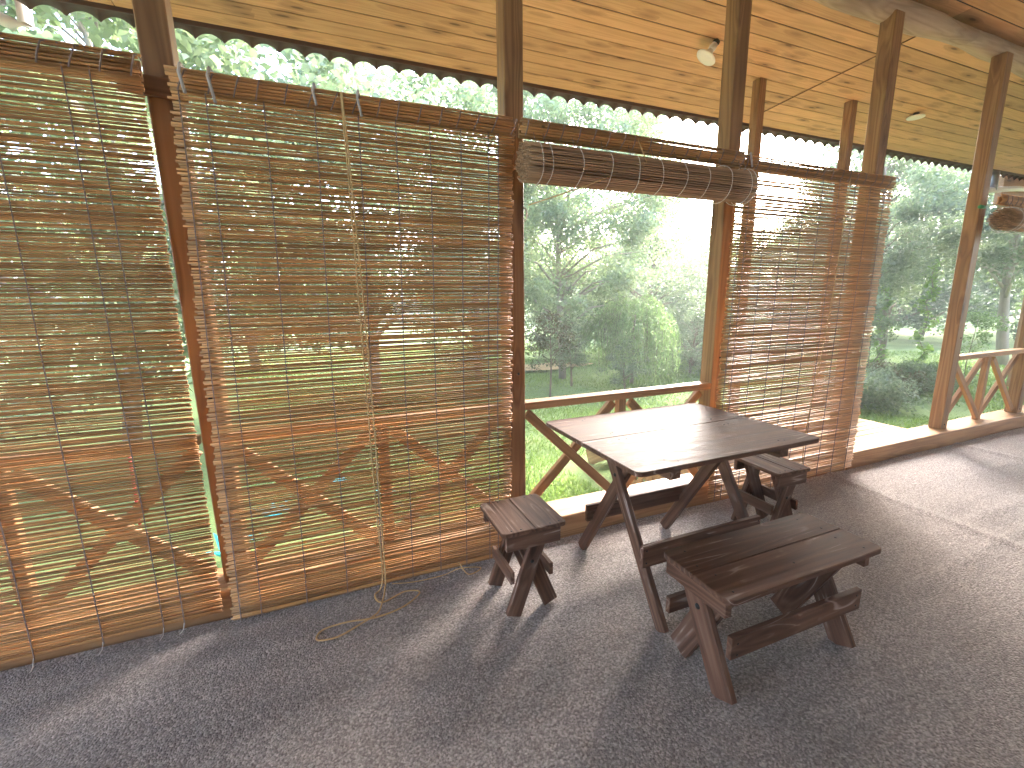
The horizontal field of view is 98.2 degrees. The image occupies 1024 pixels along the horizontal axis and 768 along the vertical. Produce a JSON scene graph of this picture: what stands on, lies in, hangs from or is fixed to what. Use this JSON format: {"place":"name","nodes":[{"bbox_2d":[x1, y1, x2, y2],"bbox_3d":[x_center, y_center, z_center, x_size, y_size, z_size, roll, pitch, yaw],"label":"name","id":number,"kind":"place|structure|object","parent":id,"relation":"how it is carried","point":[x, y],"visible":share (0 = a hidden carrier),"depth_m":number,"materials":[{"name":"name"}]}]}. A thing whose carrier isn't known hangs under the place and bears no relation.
{"place":"outdoors","nodes":[
{"label":"outdoors","id":0,"kind":"place"},
{"bbox_2d":[128,457,145,552],"bbox_3d":[-3.000,0.959,3.546,0.042,0.851,0.022,-5,12,-22],"label":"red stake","id":1,"kind":"object","parent":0,"point":[135,494],"visible":0.19,"depth_m":3.52,"materials":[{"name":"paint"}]},
{"bbox_2d":[0,7,995,296],"label":"sky","id":2,"kind":"structure","parent":0,"point":[700,134],"materials":[{"name":"white"}]},
{"bbox_2d":[0,427,1023,767],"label":"floor","id":3,"kind":"structure","parent":0,"point":[590,667],"depth_m":1.75,"materials":[{"name":"carpet"}]},
{"bbox_2d":[0,32,222,671],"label":"reed blind","id":4,"kind":"object","parent":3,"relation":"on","point":[83,62],"visible":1,"depth_m":1.70,"materials":[{"name":"wood"}]},
{"bbox_2d":[163,62,517,620],"bbox_3d":[-0.630,-0.094,2.092,1.456,2.326,0.070,-5,12,-22],"label":"reed blind","id":5,"kind":"object","parent":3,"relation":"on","point":[210,84],"visible":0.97,"depth_m":2.03,"materials":[{"name":"wood"}]},
{"bbox_2d":[315,93,419,640],"bbox_3d":[-0.676,-0.040,1.866,0.220,2.291,0.472,6,13,30],"label":"pull rope","id":6,"kind":"object","parent":5,"relation":"hanging from","point":[349,181],"visible":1,"depth_m":2.03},
{"bbox_2d":[392,562,480,583],"bbox_3d":[-0.391,0.998,2.347,0.473,0.062,0.052,-4,11,-15],"label":"rope tail","id":7,"kind":"object","parent":3,"relation":"on","point":[444,574],"visible":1,"depth_m":2.37},
{"bbox_2d":[480,494,564,616],"bbox_3d":[0.046,0.833,2.160,0.315,0.452,0.330,-5,12,-22],"label":"wooden stool","id":8,"kind":"object","parent":3,"relation":"on","point":[527,527],"visible":1,"depth_m":2.05,"materials":[{"name":"brown wood"}]},
{"bbox_2d":[546,403,818,632],"bbox_3d":[0.872,0.621,2.413,1.110,0.769,0.895,-5,12,-22],"label":"wooden table","id":9,"kind":"object","parent":3,"relation":"on","point":[670,442],"visible":0.94,"depth_m":2.23,"materials":[{"name":"brown wood"}]},
{"bbox_2d":[731,453,809,520],"bbox_3d":[1.593,0.696,2.770,0.276,0.452,0.335,-4,12,-19],"label":"wooden stool","id":10,"kind":"object","parent":3,"relation":"on","point":[787,475],"visible":0.73,"depth_m":2.69,"materials":[{"name":"brown wood"}]},
{"bbox_2d":[664,513,880,704],"bbox_3d":[1.060,0.890,1.829,0.840,0.452,0.352,-5,12,-22],"label":"wooden bench","id":11,"kind":"object","parent":3,"relation":"on","point":[795,562],"visible":1,"depth_m":1.72,"materials":[{"name":"brown wood"}]},
{"bbox_2d":[707,152,899,499],"bbox_3d":[2.107,-0.355,3.186,1.630,2.274,0.070,-5,12,-22],"label":"reed blind","id":12,"kind":"object","parent":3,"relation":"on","point":[794,290],"visible":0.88,"depth_m":3.13,"materials":[{"name":"wood"}]},
{"bbox_2d":[802,174,851,464],"bbox_3d":[2.279,-0.377,3.236,0.167,2.200,0.008,-5,12,-22],"label":"hanging rope","id":13,"kind":"object","parent":12,"relation":"hanging from","point":[829,312],"visible":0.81,"depth_m":3.21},
{"bbox_2d":[0,307,1023,605],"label":"ground","id":14,"kind":"structure","parent":0,"point":[902,343],"depth_m":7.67,"materials":[{"name":"green plant"}]},
{"bbox_2d":[0,17,153,388],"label":"garden tree","id":15,"kind":"object","parent":14,"relation":"on","point":[73,245],"visible":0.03,"depth_m":8.88,"materials":[{"name":"green plant"}]},
{"bbox_2d":[0,0,387,447],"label":"garden tree","id":16,"kind":"object","parent":14,"relation":"on","point":[201,53],"visible":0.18,"depth_m":4.80,"materials":[{"name":"green plant"}]},
{"bbox_2d":[35,116,381,369],"bbox_3d":[-7.418,-3.891,12.181,7.158,7.360,7.449,7,13,33],"label":"garden tree","id":17,"kind":"object","parent":14,"relation":"on","point":[151,135],"visible":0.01,"depth_m":12.20,"materials":[{"name":"green plant"}]},
{"bbox_2d":[206,533,260,556],"bbox_3d":[-2.172,1.252,3.486,0.414,0.177,0.423,-5,12,-22],"label":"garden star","id":18,"kind":"object","parent":14,"relation":"on","point":[217,553],"visible":0.15,"depth_m":3.48,"materials":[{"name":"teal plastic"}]},
{"bbox_2d":[130,48,497,402],"bbox_3d":[-2.736,-2.804,7.784,5.111,6.746,5.877,7,13,35],"label":"garden tree","id":19,"kind":"object","parent":14,"relation":"on","point":[346,69],"visible":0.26,"depth_m":6.71,"materials":[{"name":"green plant"}]},
{"bbox_2d":[413,265,532,371],"bbox_3d":[-1.032,-1.869,12.369,3.110,3.479,3.064,9,15,42],"label":"garden shrub","id":20,"kind":"object","parent":14,"relation":"on","point":[472,336],"visible":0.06,"depth_m":12.10,"materials":[{"name":"green plant"}]},
{"bbox_2d":[394,145,556,354],"bbox_3d":[-0.989,-5.024,16.310,6.521,9.037,7.234,-5,12,-22],"label":"garden tree","id":21,"kind":"object","parent":14,"relation":"on","point":[478,261],"visible":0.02,"depth_m":16.16,"materials":[{"name":"green plant"}]},
{"bbox_2d":[368,66,588,380],"bbox_3d":[-0.724,-3.901,10.322,5.666,7.893,5.235,-5,12,-22],"label":"garden tree","id":22,"kind":"object","parent":14,"relation":"on","point":[493,92],"visible":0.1,"depth_m":10.07,"materials":[{"name":"green plant"}]},
{"bbox_2d":[15,203,1022,326],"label":"woodland","id":23,"kind":"object","parent":14,"relation":"on","point":[576,291],"visible":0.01,"depth_m":37.22,"materials":[{"name":"green plant"}]},
{"bbox_2d":[525,309,581,396],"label":"tree","id":24,"kind":"object","parent":14,"relation":"on","point":[542,342],"visible":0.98,"depth_m":8.95,"materials":[{"name":"green plant"}]},
{"bbox_2d":[525,228,613,345],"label":"garden tree","id":25,"kind":"object","parent":14,"relation":"on","point":[591,255],"visible":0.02,"depth_m":15.74,"materials":[{"name":"green plant"}]},
{"bbox_2d":[551,322,593,385],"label":"tree","id":26,"kind":"object","parent":14,"relation":"on","point":[576,361],"visible":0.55,"depth_m":10.13,"materials":[{"name":"green plant"}]},
{"bbox_2d":[524,244,630,358],"bbox_3d":[1.769,-2.465,13.898,3.662,3.652,3.539,-5,12,-22],"label":"garden shrub","id":27,"kind":"object","parent":14,"relation":"on","point":[555,338],"visible":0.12,"depth_m":13.80,"materials":[{"name":"green plant"}]},
{"bbox_2d":[464,87,694,378],"bbox_3d":[1.466,-4.542,10.854,5.950,8.891,5.834,-5,12,-22],"label":"garden tree","id":28,"kind":"object","parent":14,"relation":"on","point":[640,223],"visible":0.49,"depth_m":9.77,"materials":[{"name":"green plant"}]},
{"bbox_2d":[596,338,654,388],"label":"garden shrub","id":29,"kind":"object","parent":14,"relation":"on","point":[611,357],"visible":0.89,"depth_m":9.52,"materials":[{"name":"green plant"}]},
{"bbox_2d":[571,289,683,383],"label":"weeping tree","id":30,"kind":"object","parent":14,"relation":"on","point":[654,318],"visible":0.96,"depth_m":10.02,"materials":[{"name":"green plant"}]},
{"bbox_2d":[583,218,687,316],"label":"garden tree","id":31,"kind":"object","parent":14,"relation":"on","point":[644,264],"visible":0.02,"depth_m":20.94,"materials":[{"name":"green plant"}]},
{"bbox_2d":[584,199,707,360],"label":"garden tree","id":32,"kind":"object","parent":14,"relation":"on","point":[690,268],"visible":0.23,"depth_m":13.22,"materials":[{"name":"green plant"}]},
{"bbox_2d":[645,223,734,308],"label":"garden tree","id":33,"kind":"object","parent":14,"relation":"on","point":[703,235],"visible":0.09,"depth_m":24.84,"materials":[{"name":"green plant"}]},
{"bbox_2d":[652,288,733,375],"bbox_3d":[4.590,-1.288,11.306,1.966,2.248,2.250,8,14,39],"label":"garden shrub","id":34,"kind":"object","parent":14,"relation":"on","point":[693,356],"visible":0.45,"depth_m":11.12,"materials":[{"name":"green plant"}]},
{"bbox_2d":[642,241,751,336],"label":"garden tree","id":35,"kind":"object","parent":14,"relation":"on","point":[702,254],"visible":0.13,"depth_m":15.91,"materials":[{"name":"green plant"}]},
{"bbox_2d":[656,270,756,358],"bbox_3d":[5.728,-2.113,13.743,3.318,2.938,2.952,6,13,32],"label":"garden shrub","id":36,"kind":"object","parent":14,"relation":"on","point":[690,284],"visible":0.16,"depth_m":13.49,"materials":[{"name":"green plant"}]},
{"bbox_2d":[667,235,775,337],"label":"garden tree","id":37,"kind":"object","parent":14,"relation":"on","point":[699,244],"visible":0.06,"depth_m":19.55,"materials":[{"name":"green plant"}]},
{"bbox_2d":[696,313,770,370],"bbox_3d":[5.932,-1.061,11.759,2.097,1.714,1.716,-9,14,-36],"label":"garden shrub","id":38,"kind":"object","parent":14,"relation":"on","point":[744,337],"visible":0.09,"depth_m":11.42,"materials":[{"name":"green plant"}]},
{"bbox_2d":[586,405,905,463],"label":"porch deck","id":39,"kind":"structure","parent":14,"relation":"on","point":[866,428],"depth_m":4.64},
{"bbox_2d":[631,469,688,484],"bbox_3d":[1.348,0.903,3.977,0.045,0.580,0.940,-5,12,-22],"label":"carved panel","id":40,"kind":"object","parent":39,"relation":"attached to","point":[649,478],"visible":0.06,"depth_m":4.10,"materials":[{"name":"brown wood"}]},
{"bbox_2d":[726,77,766,412],"bbox_3d":[2.458,-1.306,4.686,0.090,3.432,0.090,-5,12,-22],"label":"porch post","id":41,"kind":"object","parent":39,"relation":"on","point":[756,115],"visible":0.48,"depth_m":4.43,"materials":[{"name":"brown wood"}]},
{"bbox_2d":[809,100,857,404],"bbox_3d":[3.753,-1.422,5.206,0.090,3.432,0.090,-5,12,-22],"label":"porch post","id":42,"kind":"object","parent":39,"relation":"on","point":[847,133],"visible":0.42,"depth_m":4.96,"materials":[{"name":"brown wood"}]},
{"bbox_2d":[703,213,845,348],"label":"garden tree","id":43,"kind":"object","parent":14,"relation":"on","point":[782,282],"visible":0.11,"depth_m":14.38,"materials":[{"name":"green plant"}]},
{"bbox_2d":[731,227,842,341],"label":"garden tree","id":44,"kind":"object","parent":14,"relation":"on","point":[793,311],"visible":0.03,"depth_m":18.84,"materials":[{"name":"green plant"}]},
{"bbox_2d":[801,364,932,414],"bbox_3d":[6.334,0.108,8.049,1.855,0.917,1.690,5,12,28],"label":"garden shrub","id":45,"kind":"object","parent":14,"relation":"on","point":[874,390],"visible":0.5,"depth_m":7.60,"materials":[{"name":"green plant"}]},
{"bbox_2d":[860,293,903,367],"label":"garden sapling","id":46,"kind":"object","parent":14,"relation":"on","point":[886,319],"visible":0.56,"depth_m":8.62,"materials":[{"name":"green plant"}]},
{"bbox_2d":[782,144,994,337],"bbox_3d":[8.639,-3.484,10.579,4.203,6.743,3.890,-5,12,-22],"label":"garden tree","id":47,"kind":"object","parent":14,"relation":"on","point":[912,210],"visible":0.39,"depth_m":9.62,"materials":[{"name":"green plant"}]},
{"bbox_2d":[855,359,935,400],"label":"garden shrub","id":48,"kind":"object","parent":14,"relation":"on","point":[916,380],"visible":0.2,"depth_m":8.62,"materials":[{"name":"green plant"}]},
{"bbox_2d":[802,158,1015,360],"bbox_3d":[11.268,-3.754,12.986,4.604,6.299,4.911,-5,12,-22],"label":"garden tree","id":49,"kind":"object","parent":14,"relation":"on","point":[902,292],"visible":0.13,"depth_m":11.66,"materials":[{"name":"green plant"}]},
{"bbox_2d":[866,281,894,364],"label":"climbing vine","id":50,"kind":"object","parent":49,"relation":"hanging from","point":[879,353],"visible":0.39,"depth_m":11.84,"materials":[{"name":"green plant"}]},
{"bbox_2d":[908,258,943,366],"bbox_3d":[10.782,-1.779,11.539,0.602,2.860,0.528,-5,12,-22],"label":"climbing vine","id":51,"kind":"object","parent":49,"relation":"hanging from","point":[928,349],"visible":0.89,"depth_m":11.53,"materials":[{"name":"green plant"}]},
{"bbox_2d":[818,222,1011,340],"bbox_3d":[16.142,-4.457,18.358,6.890,5.566,6.837,-5,12,-22],"label":"garden tree","id":52,"kind":"object","parent":14,"relation":"on","point":[915,318],"visible":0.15,"depth_m":17.30,"materials":[{"name":"green plant"}]},
{"bbox_2d":[884,355,991,393],"bbox_3d":[8.721,-0.118,9.260,1.647,0.918,1.600,-5,12,-22],"label":"garden shrub","id":53,"kind":"object","parent":14,"relation":"on","point":[930,368],"visible":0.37,"depth_m":9.20,"materials":[{"name":"green plant"}]},
{"bbox_2d":[867,246,1023,335],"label":"garden tree","id":54,"kind":"object","parent":14,"relation":"on","point":[942,315],"visible":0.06,"depth_m":20.55,"materials":[{"name":"green plant"}]},
{"bbox_2d":[913,165,1023,364],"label":"garden tree","id":55,"kind":"object","parent":14,"relation":"on","point":[1007,271],"visible":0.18,"depth_m":12.26,"materials":[{"name":"green plant"}]},
{"bbox_2d":[937,308,1016,377],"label":"garden sapling","id":56,"kind":"object","parent":14,"relation":"on","point":[982,336],"visible":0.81,"depth_m":10.04,"materials":[{"name":"green plant"}]},
{"bbox_2d":[946,233,1023,315],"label":"garden tree","id":57,"kind":"object","parent":14,"relation":"on","point":[992,298],"visible":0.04,"depth_m":22.43,"materials":[{"name":"green plant"}]},
{"bbox_2d":[967,233,1023,340],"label":"garden tree","id":58,"kind":"object","parent":14,"relation":"on","point":[1012,301],"visible":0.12,"depth_m":18.34,"materials":[{"name":"green plant"}]},
{"bbox_2d":[984,206,1023,316],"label":"garden tree","id":59,"kind":"object","parent":14,"relation":"on","point":[1014,284],"visible":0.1,"depth_m":14.00,"materials":[{"name":"green plant"}]},
{"bbox_2d":[993,175,1023,386],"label":"side porch","id":60,"kind":"object","parent":14,"relation":"on","point":[1004,181],"visible":0.27,"depth_m":8.07,"materials":[{"name":"brown wood"}]},
{"bbox_2d":[16,0,1023,180],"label":"roof","id":61,"kind":"structure","parent":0,"point":[100,12],"depth_m":3.90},
{"bbox_2d":[0,0,33,30],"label":"drain pipe","id":62,"kind":"object","parent":61,"relation":"attached to","point":[24,14],"visible":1,"depth_m":3.07,"materials":[{"name":"white plastic"}]},
{"bbox_2d":[989,171,1023,192],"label":"drain pipe","id":63,"kind":"object","parent":61,"relation":"attached to","point":[994,188],"visible":0.77,"depth_m":7.50,"materials":[{"name":"white plastic"}]},
{"bbox_2d":[490,362,592,371],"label":"path","id":64,"kind":"structure","parent":0,"point":[541,367],"depth_m":12.53,"materials":[{"name":"stone"}]},
{"bbox_2d":[85,0,1023,174],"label":"ceiling","id":65,"kind":"structure","parent":0,"point":[812,62],"depth_m":3.83,"materials":[{"name":"brown wood"}]},
{"bbox_2d":[697,38,719,65],"bbox_3d":[1.637,-2.793,3.729,0.164,0.190,0.164,-10,14,-41],"label":"ceiling lamp","id":66,"kind":"object","parent":65,"relation":"attached to","point":[705,57],"visible":1,"depth_m":3.70,"materials":[{"name":"white glass"}]},
{"bbox_2d":[906,112,925,120],"bbox_3d":[4.758,-3.158,5.223,0.176,0.058,0.176,-5,12,-22],"label":"ceiling lamp","id":67,"kind":"object","parent":65,"relation":"attached to","point":[916,116],"visible":1,"depth_m":5.20,"materials":[{"name":"white glass"}]},
{"bbox_2d":[813,0,1023,78],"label":"log beam","id":68,"kind":"structure","parent":65,"relation":"attached to","point":[924,21],"depth_m":3.38,"materials":[{"name":"brown wood"}]},
{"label":"floor","id":69,"kind":"structure","parent":0,"visible":0},
{"bbox_2d":[0,405,1023,670],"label":"sill beam","id":70,"kind":"structure","parent":69,"relation":"on","point":[866,451],"depth_m":2.88,"materials":[{"name":"brown wood"}]},
{"bbox_2d":[0,434,217,620],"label":"railing","id":71,"kind":"object","parent":70,"relation":"on","point":[199,441],"visible":0.31,"depth_m":1.90,"materials":[{"name":"brown wood"}]},
{"bbox_2d":[131,0,252,581],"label":"veranda post","id":72,"kind":"object","parent":70,"relation":"on","point":[155,31],"visible":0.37,"depth_m":1.82,"materials":[{"name":"brown wood"}]},
{"bbox_2d":[117,74,188,102],"bbox_3d":[-1.383,-1.147,1.710,0.223,0.080,0.024,-5,12,-22],"label":"post batten","id":73,"kind":"object","parent":72,"relation":"attached to","point":[156,87],"visible":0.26,"depth_m":1.71,"materials":[{"name":"brown wood"}]},
{"bbox_2d":[225,404,508,564],"bbox_3d":[-0.677,0.524,2.385,1.393,0.723,0.098,-5,12,-22],"label":"railing","id":74,"kind":"object","parent":70,"relation":"on","point":[355,455],"visible":0.08,"depth_m":2.31,"materials":[{"name":"brown wood"}]},
{"bbox_2d":[496,0,525,498],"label":"veranda post","id":75,"kind":"object","parent":70,"relation":"on","point":[509,27],"visible":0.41,"depth_m":2.37,"materials":[{"name":"brown wood"}]},
{"bbox_2d":[525,381,710,495],"bbox_3d":[0.722,0.399,2.946,1.418,0.723,0.098,-5,12,-22],"label":"railing","id":76,"kind":"object","parent":70,"relation":"on","point":[620,404],"visible":0.56,"depth_m":2.82,"materials":[{"name":"brown wood"}]},
{"bbox_2d":[697,0,751,478],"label":"veranda post","id":77,"kind":"object","parent":70,"relation":"on","point":[735,57],"visible":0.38,"depth_m":2.90,"materials":[{"name":"brown wood"}]},
{"bbox_2d":[514,117,759,205],"bbox_3d":[0.733,-1.157,2.426,1.493,0.382,0.235,-5,12,-22],"label":"rolled blind","id":78,"kind":"object","parent":77,"relation":"attached to","point":[545,163],"visible":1,"depth_m":2.33,"materials":[{"name":"wood"}]},
{"bbox_2d":[828,9,904,449],"bbox_3d":[2.796,-1.063,3.542,0.110,3.319,0.111,-5,12,-22],"label":"veranda post","id":79,"kind":"object","parent":70,"relation":"on","point":[884,83],"visible":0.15,"depth_m":3.33,"materials":[{"name":"brown wood"}]},
{"bbox_2d":[928,51,1013,429],"bbox_3d":[4.229,-1.192,4.116,0.109,3.319,0.111,-5,12,-22],"label":"veranda post","id":80,"kind":"object","parent":70,"relation":"on","point":[988,134],"visible":1,"depth_m":4.06,"materials":[{"name":"brown wood"}]},
{"bbox_2d":[986,194,1023,233],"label":"rolled blind","id":81,"kind":"object","parent":80,"relation":"attached to","point":[1005,219],"visible":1,"depth_m":3.88,"materials":[{"name":"wood"}]},
{"bbox_2d":[949,348,1023,419],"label":"railing","id":82,"kind":"object","parent":70,"relation":"on","point":[980,402],"visible":0.8,"depth_m":4.62,"materials":[{"name":"brown wood"}]},
{"bbox_2d":[1004,314,1023,412],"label":"veranda post","id":83,"kind":"object","parent":70,"relation":"on","point":[1016,389],"visible":0.93,"depth_m":4.89,"materials":[{"name":"brown wood"}]}
]}

